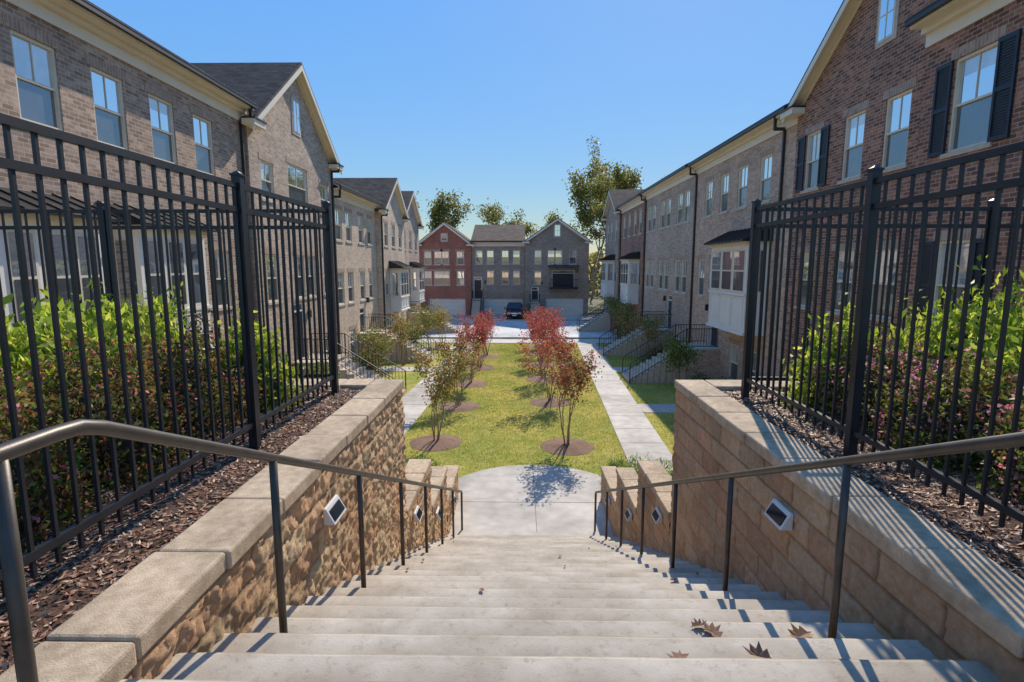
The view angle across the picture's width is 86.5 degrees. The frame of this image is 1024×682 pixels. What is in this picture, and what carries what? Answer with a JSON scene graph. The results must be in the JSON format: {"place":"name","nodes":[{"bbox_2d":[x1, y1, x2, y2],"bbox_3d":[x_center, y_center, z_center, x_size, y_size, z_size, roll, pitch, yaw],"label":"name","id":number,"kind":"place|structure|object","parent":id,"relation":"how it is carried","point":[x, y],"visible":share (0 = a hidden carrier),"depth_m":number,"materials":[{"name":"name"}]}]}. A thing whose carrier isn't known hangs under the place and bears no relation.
{"place":"outdoors","nodes":[
{"label":"outdoors","id":0,"kind":"place"},
{"bbox_2d":[373,367,432,371],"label":"entry walk","id":1,"kind":"structure","parent":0,"point":[392,369],"depth_m":28.20,"materials":[{"name":"concrete"}]},
{"bbox_2d":[402,343,474,434],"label":"footpath","id":2,"kind":"structure","parent":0,"point":[414,405],"depth_m":21.56,"materials":[{"name":"concrete"}]},
{"bbox_2d":[88,0,842,267],"label":"sky","id":3,"kind":"structure","parent":0,"point":[495,100],"materials":[{"name":"blue"}]},
{"bbox_2d":[379,268,603,365],"bbox_3d":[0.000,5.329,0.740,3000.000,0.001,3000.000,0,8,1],"label":"ground","id":4,"kind":"structure","parent":0,"point":[596,300],"depth_m":77.79,"materials":[{"name":"soil"}]},
{"bbox_2d":[0,0,257,357],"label":"brick townhouse","id":5,"kind":"structure","parent":4,"relation":"on","point":[87,69],"depth_m":11.84,"materials":[{"name":"brown brick"}]},
{"bbox_2d":[6,29,230,324],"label":"window frames","id":6,"kind":"structure","parent":5,"relation":"in","point":[51,51],"depth_m":11.53,"materials":[{"name":"white plastic"}]},
{"bbox_2d":[0,386,363,674],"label":"mulch bed","id":7,"kind":"object","parent":4,"relation":"on","point":[52,605],"visible":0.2,"depth_m":2.90,"materials":[{"name":"wood"}]},
{"bbox_2d":[0,292,102,425],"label":"bright green shrub","id":8,"kind":"object","parent":7,"relation":"on","point":[18,356],"visible":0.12,"depth_m":3.80,"materials":[{"name":"green plant"}]},
{"bbox_2d":[0,368,139,552],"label":"loropetalum shrub","id":9,"kind":"object","parent":7,"relation":"on","point":[36,488],"visible":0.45,"depth_m":2.95,"materials":[{"name":"green plant"}]},
{"bbox_2d":[8,282,153,406],"bbox_3d":[-3.679,0.168,4.587,1.691,1.332,1.839,5,9,33],"label":"bright green shrub","id":10,"kind":"object","parent":7,"relation":"on","point":[64,323],"visible":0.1,"depth_m":4.41,"materials":[{"name":"green plant"}]},
{"bbox_2d":[0,314,199,494],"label":"loropetalum shrub","id":11,"kind":"object","parent":7,"relation":"on","point":[98,405],"visible":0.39,"depth_m":3.65,"materials":[{"name":"green plant"}]},
{"bbox_2d":[47,278,200,370],"bbox_3d":[-3.750,0.048,5.379,1.789,1.357,1.727,0,8,1],"label":"bright green shrub","id":12,"kind":"object","parent":7,"relation":"on","point":[109,307],"visible":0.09,"depth_m":5.28,"materials":[{"name":"green plant"}]},
{"bbox_2d":[0,113,338,596],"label":"metal fence","id":13,"kind":"object","parent":7,"relation":"on","point":[239,210],"visible":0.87,"depth_m":3.35,"materials":[{"name":"black metal"}]},
{"bbox_2d":[110,300,270,440],"bbox_3d":[-2.874,0.280,4.720,1.305,1.268,1.803,0,8,1],"label":"loropetalum shrub","id":14,"kind":"object","parent":7,"relation":"on","point":[178,378],"visible":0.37,"depth_m":4.58,"materials":[{"name":"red plant"}]},
{"bbox_2d":[202,301,304,410],"bbox_3d":[-2.673,0.146,5.507,1.061,1.102,0.874,0,8,1],"label":"bright green shrub","id":15,"kind":"object","parent":7,"relation":"on","point":[258,355],"visible":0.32,"depth_m":5.45,"materials":[{"name":"green plant"}]},
{"bbox_2d":[124,389,458,678],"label":"retaining wall","id":16,"kind":"structure","parent":4,"relation":"on","point":[319,558],"depth_m":3.92,"materials":[{"name":"beige stone"}]},
{"bbox_2d":[323,495,346,524],"bbox_3d":[-1.303,1.241,4.008,0.083,0.120,0.260,0,8,1],"label":"solar step light","id":17,"kind":"object","parent":16,"relation":"attached to","point":[334,509],"visible":1,"depth_m":3.96,"materials":[{"name":"white plastic"}]},
{"bbox_2d":[191,62,406,397],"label":"gabled brick townhouse","id":18,"kind":"structure","parent":4,"relation":"on","point":[290,152],"depth_m":21.03,"materials":[{"name":"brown brick"}]},
{"bbox_2d":[260,99,327,358],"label":"window frames","id":19,"kind":"structure","parent":18,"relation":"in","point":[271,176],"depth_m":21.67,"materials":[{"name":"white plastic"}]},
{"bbox_2d":[333,178,412,330],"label":"gabled cream townhouse","id":20,"kind":"structure","parent":4,"relation":"on","point":[391,217],"depth_m":36.32,"materials":[{"name":"brick"}]},
{"bbox_2d":[384,222,408,328],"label":"window frames","id":21,"kind":"structure","parent":20,"relation":"in","point":[406,283],"depth_m":36.63,"materials":[{"name":"white plastic"}]},
{"bbox_2d":[333,181,436,362],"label":"cream brick townhouse","id":22,"kind":"structure","parent":4,"relation":"on","point":[355,231],"depth_m":30.16,"materials":[{"name":"beige brick"}]},
{"bbox_2d":[335,209,375,354],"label":"window frames","id":23,"kind":"structure","parent":22,"relation":"in","point":[342,288],"depth_m":29.47,"materials":[{"name":"white plastic"}]},
{"bbox_2d":[373,343,458,398],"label":"grass verge","id":24,"kind":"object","parent":4,"relation":"on","point":[412,380],"depth_m":27.27,"materials":[{"name":"green plant"}]},
{"bbox_2d":[346,316,400,376],"bbox_3d":[-6.118,0.505,24.051,2.308,3.203,2.520,0,8,1],"label":"ornamental tree","id":25,"kind":"object","parent":24,"relation":"on","point":[380,344],"visible":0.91,"depth_m":23.65,"materials":[{"name":"green plant"}]},
{"bbox_2d":[384,308,422,364],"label":"ornamental tree","id":26,"kind":"object","parent":24,"relation":"on","point":[401,334],"visible":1,"depth_m":29.14,"materials":[{"name":"green plant"}]},
{"bbox_2d":[408,299,448,350],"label":"ornamental tree","id":27,"kind":"object","parent":24,"relation":"on","point":[430,319],"visible":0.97,"depth_m":33.73,"materials":[{"name":"green plant"}]},
{"bbox_2d":[426,302,455,344],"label":"ornamental tree","id":28,"kind":"object","parent":24,"relation":"on","point":[445,321],"visible":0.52,"depth_m":36.52,"materials":[{"name":"green plant"}]},
{"bbox_2d":[401,191,460,332],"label":"gabled taupe townhouse","id":29,"kind":"structure","parent":4,"relation":"on","point":[416,271],"depth_m":44.71,"materials":[{"name":"grey brick"}]},
{"bbox_2d":[425,188,466,231],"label":"deciduous tree","id":30,"kind":"object","parent":4,"relation":"on","point":[437,206],"visible":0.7,"depth_m":77.53,"materials":[{"name":"green plant"}]},
{"bbox_2d":[419,222,473,314],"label":"red brick townhouse","id":31,"kind":"structure","parent":4,"relation":"on","point":[444,253],"depth_m":58.42,"materials":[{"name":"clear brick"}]},
{"bbox_2d":[424,234,463,284],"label":"window frames","id":32,"kind":"structure","parent":31,"relation":"in","point":[441,234],"depth_m":58.37,"materials":[{"name":"white plastic"}]},
{"bbox_2d":[429,299,465,314],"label":"garage doors","id":33,"kind":"structure","parent":31,"relation":"in","point":[454,306],"depth_m":59.05,"materials":[{"name":"white metal"}]},
{"bbox_2d":[428,187,477,228],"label":"deciduous tree","id":34,"kind":"object","parent":4,"relation":"on","point":[467,209],"visible":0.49,"depth_m":77.25,"materials":[{"name":"green plant"}]},
{"bbox_2d":[470,225,524,318],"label":"taupe brick townhouse","id":35,"kind":"structure","parent":4,"relation":"on","point":[498,267],"depth_m":58.65,"materials":[{"name":"grey brick"}]},
{"bbox_2d":[484,299,522,314],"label":"garage doors","id":36,"kind":"structure","parent":35,"relation":"in","point":[497,305],"depth_m":59.16,"materials":[{"name":"white metal"}]},
{"bbox_2d":[475,202,525,224],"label":"deciduous tree","id":37,"kind":"object","parent":4,"relation":"on","point":[494,215],"visible":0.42,"depth_m":76.69,"materials":[{"name":"green plant"}]},
{"bbox_2d":[476,198,539,239],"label":"deciduous tree","id":38,"kind":"object","parent":4,"relation":"on","point":[527,229],"visible":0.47,"depth_m":81.72,"materials":[{"name":"green plant"}]},
{"bbox_2d":[422,337,616,338],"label":"kerb","id":39,"kind":"structure","parent":4,"relation":"on","point":[524,338],"depth_m":40.20,"materials":[{"name":"concrete"}]},
{"bbox_2d":[447,465,613,535],"bbox_3d":[0.526,3.689,12.620,4.700,0.124,4.199,0,8,1],"label":"landing pad","id":40,"kind":"object","parent":4,"relation":"on","point":[547,500],"visible":0.62,"depth_m":12.34,"materials":[{"name":"concrete"}]},
{"bbox_2d":[119,535,1001,681],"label":"concrete stairs","id":41,"kind":"structure","parent":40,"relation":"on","point":[601,609],"depth_m":2.85,"materials":[{"name":"grey concrete"}]},
{"bbox_2d":[0,419,462,681],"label":"handrail","id":42,"kind":"object","parent":41,"relation":"on","point":[16,599],"visible":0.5,"depth_m":1.50,"materials":[{"name":"brown metal"}]},
{"bbox_2d":[303,537,813,658],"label":"fallen leaves","id":43,"kind":"object","parent":41,"relation":"on","point":[758,651],"visible":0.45,"depth_m":2.80,"materials":[{"name":"brown plant"}]},
{"bbox_2d":[594,432,1023,637],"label":"handrail","id":44,"kind":"object","parent":41,"relation":"attached to","point":[1002,441],"visible":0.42,"depth_m":2.61,"materials":[{"name":"brown metal"}]},
{"bbox_2d":[522,217,592,316],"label":"gabled taupe townhouse","id":45,"kind":"structure","parent":4,"relation":"on","point":[557,241],"depth_m":57.93,"materials":[{"name":"brick"}]},
{"bbox_2d":[548,265,578,288],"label":"balcony","id":46,"kind":"structure","parent":45,"relation":"attached to","point":[565,287],"depth_m":57.19,"materials":[{"name":"black metal"}]},
{"bbox_2d":[546,298,582,314],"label":"garage doors","id":47,"kind":"structure","parent":45,"relation":"in","point":[570,306],"depth_m":58.57,"materials":[{"name":"white metal"}]},
{"bbox_2d":[570,168,599,238],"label":"deciduous tree","id":48,"kind":"object","parent":4,"relation":"on","point":[581,218],"visible":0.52,"depth_m":74.91,"materials":[{"name":"green plant"}]},
{"bbox_2d":[584,187,605,243],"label":"deciduous tree","id":49,"kind":"object","parent":4,"relation":"on","point":[597,234],"visible":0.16,"depth_m":79.10,"materials":[{"name":"green plant"}]},
{"bbox_2d":[586,193,605,309],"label":"deciduous tree","id":50,"kind":"object","parent":4,"relation":"on","point":[599,211],"visible":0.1,"depth_m":61.72,"materials":[{"name":"green plant"}]},
{"bbox_2d":[588,245,604,294],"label":"distant tree line","id":51,"kind":"object","parent":4,"relation":"on","point":[592,256],"visible":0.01,"depth_m":98.20,"materials":[{"name":"green plant"}]},
{"bbox_2d":[561,158,634,299],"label":"deciduous tree","id":52,"kind":"object","parent":4,"relation":"on","point":[579,194],"visible":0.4,"depth_m":73.25,"materials":[{"name":"green plant"}]},
{"bbox_2d":[586,135,613,298],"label":"deciduous tree","id":53,"kind":"object","parent":4,"relation":"on","point":[606,169],"visible":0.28,"depth_m":84.68,"materials":[{"name":"green plant"}]},
{"bbox_2d":[577,194,645,332],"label":"red brick townhouse","id":54,"kind":"structure","parent":4,"relation":"on","point":[632,228],"depth_m":42.35,"materials":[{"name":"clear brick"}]},
{"bbox_2d":[621,211,641,285],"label":"window frames","id":55,"kind":"structure","parent":54,"relation":"in","point":[625,273],"depth_m":41.57,"materials":[{"name":"white plastic"}]},
{"bbox_2d":[582,161,643,204],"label":"deciduous tree","id":56,"kind":"object","parent":4,"relation":"on","point":[623,180],"visible":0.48,"depth_m":68.85,"materials":[{"name":"green plant"}]},
{"bbox_2d":[598,189,643,311],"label":"gabled taupe townhouse","id":57,"kind":"structure","parent":4,"relation":"on","point":[609,280],"depth_m":50.28,"materials":[{"name":"brick"}]},
{"bbox_2d":[596,343,675,454],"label":"grass verge","id":58,"kind":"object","parent":4,"relation":"on","point":[665,420],"depth_m":22.14,"materials":[{"name":"green plant"}]},
{"bbox_2d":[610,294,638,337],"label":"ornamental tree","id":59,"kind":"object","parent":58,"relation":"on","point":[623,309],"visible":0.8,"depth_m":37.10,"materials":[{"name":"green plant"}]},
{"bbox_2d":[616,308,670,360],"bbox_3d":[7.321,-0.340,30.558,3.081,3.098,2.624,3,9,23],"label":"ornamental tree","id":60,"kind":"object","parent":58,"relation":"on","point":[645,323],"visible":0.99,"depth_m":30.48,"materials":[{"name":"green plant"}]},
{"bbox_2d":[653,332,704,379],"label":"ornamental tree","id":61,"kind":"object","parent":58,"relation":"on","point":[675,357],"visible":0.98,"depth_m":23.00,"materials":[{"name":"green plant"}]},
{"bbox_2d":[599,162,695,356],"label":"brown brick townhouse","id":62,"kind":"structure","parent":4,"relation":"on","point":[669,200],"depth_m":32.39,"materials":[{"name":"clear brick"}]},
{"bbox_2d":[646,190,689,339],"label":"window frames","id":63,"kind":"structure","parent":62,"relation":"in","point":[685,206],"depth_m":33.52,"materials":[{"name":"white plastic"}]},
{"bbox_2d":[622,103,797,382],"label":"tan brick townhouse","id":64,"kind":"structure","parent":4,"relation":"on","point":[737,173],"depth_m":22.55,"materials":[{"name":"beige brick"}]},
{"bbox_2d":[697,154,771,379],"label":"window frames","id":65,"kind":"structure","parent":64,"relation":"in","point":[760,195],"depth_m":22.55,"materials":[{"name":"white plastic"}]},
{"bbox_2d":[601,389,1023,681],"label":"retaining wall","id":66,"kind":"structure","parent":4,"relation":"on","point":[885,595],"depth_m":3.92,"materials":[{"name":"beige stone"}]},
{"bbox_2d":[764,498,792,530],"bbox_3d":[1.882,1.223,3.847,0.083,0.120,0.260,0,8,1],"label":"solar step light","id":67,"kind":"object","parent":66,"relation":"attached to","point":[778,514],"visible":1,"depth_m":3.80,"materials":[{"name":"white plastic"}]},
{"bbox_2d":[779,0,934,376],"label":"gabled brick townhouse","id":68,"kind":"structure","parent":4,"relation":"on","point":[854,104],"depth_m":14.64,"materials":[{"name":"brown brick"}]},
{"bbox_2d":[801,0,911,376],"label":"window frames","id":69,"kind":"structure","parent":68,"relation":"in","point":[886,134],"depth_m":13.67,"materials":[{"name":"white plastic"}]},
{"bbox_2d":[899,0,1023,362],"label":"brick townhouse","id":70,"kind":"structure","parent":4,"relation":"on","point":[973,95],"depth_m":10.54,"materials":[{"name":"brown brick"}]},
{"bbox_2d":[931,41,997,328],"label":"window frames","id":71,"kind":"structure","parent":70,"relation":"in","point":[959,62],"depth_m":10.85,"materials":[{"name":"white plastic"}]},
{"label":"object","id":72,"kind":"object","parent":4,"relation":"on","visible":0},
{"bbox_2d":[0,378,458,681],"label":"capstones","id":73,"kind":"object","parent":72,"relation":"on","point":[117,630],"visible":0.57,"depth_m":2.52,"materials":[{"name":"beige concrete"}]},
{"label":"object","id":74,"kind":"object","parent":4,"relation":"on","visible":0},
{"bbox_2d":[601,380,1023,658],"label":"capstones","id":75,"kind":"object","parent":74,"relation":"on","point":[984,593],"visible":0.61,"depth_m":2.96,"materials":[{"name":"beige concrete"}]},
{"bbox_2d":[415,339,616,342],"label":"cross path","id":76,"kind":"structure","parent":0,"point":[529,340],"depth_m":39.10,"materials":[{"name":"concrete"}]},
{"bbox_2d":[404,343,628,477],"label":"lawn","id":77,"kind":"structure","parent":0,"point":[596,468],"depth_m":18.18,"materials":[{"name":"green plant"}]},
{"bbox_2d":[409,434,461,450],"bbox_3d":[-2.338,3.060,16.633,1.627,0.075,1.652,0,8,1],"label":"mulch ring","id":78,"kind":"object","parent":77,"relation":"on","point":[443,442],"visible":0.97,"depth_m":16.42,"materials":[{"name":"brown wood"}]},
{"bbox_2d":[408,339,480,440],"bbox_3d":[-2.036,1.543,16.405,2.190,3.245,1.692,-2,8,-11],"label":"crape myrtle tree","id":79,"kind":"object","parent":77,"relation":"on","point":[443,383],"visible":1,"depth_m":16.34,"materials":[{"name":"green plant"}]},
{"bbox_2d":[429,333,485,404],"bbox_3d":[-2.138,1.112,21.016,2.168,2.831,1.384,-4,9,-26],"label":"crape myrtle tree","id":80,"kind":"object","parent":77,"relation":"on","point":[460,346],"visible":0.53,"depth_m":20.82,"materials":[{"name":"red plant"}]},
{"bbox_2d":[437,401,478,411],"bbox_3d":[-2.040,2.471,20.884,1.656,0.075,1.627,0,8,1],"label":"mulch ring","id":81,"kind":"object","parent":77,"relation":"on","point":[463,406],"visible":0.86,"depth_m":20.62,"materials":[{"name":"brown wood"}]},
{"bbox_2d":[455,380,487,387],"bbox_3d":[-1.906,1.925,24.819,1.625,0.075,1.619,0,8,1],"label":"mulch ring","id":82,"kind":"object","parent":77,"relation":"on","point":[474,383],"visible":0.74,"depth_m":24.57,"materials":[{"name":"brown wood"}]},
{"bbox_2d":[453,314,492,382],"bbox_3d":[-1.760,0.430,24.521,1.861,3.215,1.413,0,8,1],"label":"crape myrtle tree","id":83,"kind":"object","parent":77,"relation":"on","point":[479,332],"visible":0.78,"depth_m":24.39,"materials":[{"name":"red plant"}]},
{"bbox_2d":[456,311,495,366],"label":"crape myrtle tree","id":84,"kind":"object","parent":77,"relation":"on","point":[466,323],"visible":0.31,"depth_m":28.30,"materials":[{"name":"red plant"}]},
{"bbox_2d":[471,307,509,354],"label":"crape myrtle tree","id":85,"kind":"object","parent":77,"relation":"on","point":[488,318],"visible":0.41,"depth_m":31.85,"materials":[{"name":"red plant"}]},
{"bbox_2d":[524,307,563,363],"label":"crape myrtle tree","id":86,"kind":"object","parent":77,"relation":"on","point":[532,321],"visible":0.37,"depth_m":29.29,"materials":[{"name":"red plant"}]},
{"bbox_2d":[515,328,577,400],"bbox_3d":[1.482,0.997,21.076,2.536,3.043,1.917,-4,9,-26],"label":"crape myrtle tree","id":87,"kind":"object","parent":77,"relation":"on","point":[543,351],"visible":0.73,"depth_m":21.02,"materials":[{"name":"red plant"}]},
{"bbox_2d":[524,307,568,347],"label":"crape myrtle tree","id":88,"kind":"object","parent":77,"relation":"on","point":[558,316],"visible":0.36,"depth_m":33.08,"materials":[{"name":"red plant"}]},
{"bbox_2d":[525,314,568,377],"bbox_3d":[1.627,0.248,25.890,2.128,3.205,2.865,-1,8,-5],"label":"crape myrtle tree","id":89,"kind":"object","parent":77,"relation":"on","point":[544,325],"visible":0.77,"depth_m":25.41,"materials":[{"name":"red plant"}]},
{"bbox_2d":[530,397,569,407],"bbox_3d":[1.506,2.384,21.506,1.657,0.075,1.617,0,8,1],"label":"mulch ring","id":90,"kind":"object","parent":77,"relation":"on","point":[542,402],"visible":0.8,"depth_m":21.25,"materials":[{"name":"brown wood"}]},
{"bbox_2d":[540,438,594,454],"bbox_3d":[1.653,3.111,16.267,1.624,0.075,1.593,0,8,1],"label":"mulch ring","id":91,"kind":"object","parent":77,"relation":"on","point":[556,446],"visible":0.96,"depth_m":16.06,"materials":[{"name":"brown wood"}]},
{"bbox_2d":[542,338,604,444],"bbox_3d":[1.805,1.575,15.898,1.795,3.325,2.266,0,8,1],"label":"crape myrtle tree","id":92,"kind":"object","parent":77,"relation":"on","point":[566,380],"visible":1,"depth_m":15.96,"materials":[{"name":"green plant"}]},
{"bbox_2d":[617,451,641,472],"bbox_3d":[2.896,3.176,13.113,1.054,0.950,0.982,0,8,1],"label":"flowering perennial","id":93,"kind":"object","parent":77,"relation":"on","point":[632,464],"visible":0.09,"depth_m":13.13,"materials":[{"name":"green plant"}]},
{"bbox_2d":[442,315,596,319],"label":"driveway","id":94,"kind":"structure","parent":0,"point":[575,317],"depth_m":56.48,"materials":[{"name":"concrete"}]},
{"bbox_2d":[504,302,524,318],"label":"parked car","id":95,"kind":"object","parent":94,"relation":"on","point":[515,309],"visible":0.83,"depth_m":54.65,"materials":[{"name":"paint"}]},
{"bbox_2d":[422,321,618,336],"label":"street","id":96,"kind":"structure","parent":0,"point":[509,329],"depth_m":44.70,"materials":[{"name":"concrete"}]},
{"bbox_2d":[602,291,627,333],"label":"ornamental tree","id":97,"kind":"object","parent":96,"relation":"on","point":[612,302],"visible":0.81,"depth_m":42.86,"materials":[{"name":"green plant"}]},
{"bbox_2d":[577,343,672,470],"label":"footpath","id":98,"kind":"structure","parent":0,"point":[635,431],"depth_m":19.42,"materials":[{"name":"concrete"}]},
{"bbox_2d":[638,404,675,412],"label":"entry walk","id":99,"kind":"structure","parent":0,"point":[652,408],"depth_m":20.51,"materials":[{"name":"concrete"}]},
{"bbox_2d":[720,389,1023,579],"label":"mulch bed","id":100,"kind":"object","parent":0,"point":[951,508],"visible":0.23,"depth_m":3.36,"materials":[{"name":"wood"}]},
{"bbox_2d":[780,292,893,410],"bbox_3d":[3.311,0.119,5.350,1.273,1.201,0.910,0,8,1],"label":"bright green shrub","id":101,"kind":"object","parent":100,"relation":"on","point":[845,327],"visible":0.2,"depth_m":5.30,"materials":[{"name":"green plant"}]},
{"bbox_2d":[802,327,950,434],"bbox_3d":[3.454,0.361,5.029,1.342,1.023,1.750,0,8,1],"label":"loropetalum shrub","id":102,"kind":"object","parent":100,"relation":"on","point":[901,361],"visible":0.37,"depth_m":4.89,"materials":[{"name":"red plant"}]},
{"bbox_2d":[741,141,1023,539],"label":"metal fence","id":103,"kind":"object","parent":100,"relation":"on","point":[872,207],"visible":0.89,"depth_m":3.81,"materials":[{"name":"black metal"}]},
{"bbox_2d":[859,342,1023,480],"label":"loropetalum shrub","id":104,"kind":"object","parent":100,"relation":"on","point":[961,416],"visible":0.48,"depth_m":3.96,"materials":[{"name":"green plant"}]},
{"bbox_2d":[876,254,1023,393],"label":"bright green shrub","id":105,"kind":"object","parent":100,"relation":"on","point":[953,338],"visible":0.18,"depth_m":4.98,"materials":[{"name":"green plant"}]},
{"bbox_2d":[942,300,1023,450],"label":"bright green shrub","id":106,"kind":"object","parent":100,"relation":"on","point":[1014,342],"visible":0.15,"depth_m":4.29,"materials":[{"name":"green plant"}]},
{"bbox_2d":[954,374,1023,507],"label":"loropetalum shrub","id":107,"kind":"object","parent":100,"relation":"on","point":[1017,479],"visible":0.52,"depth_m":3.37,"materials":[{"name":"red plant"}]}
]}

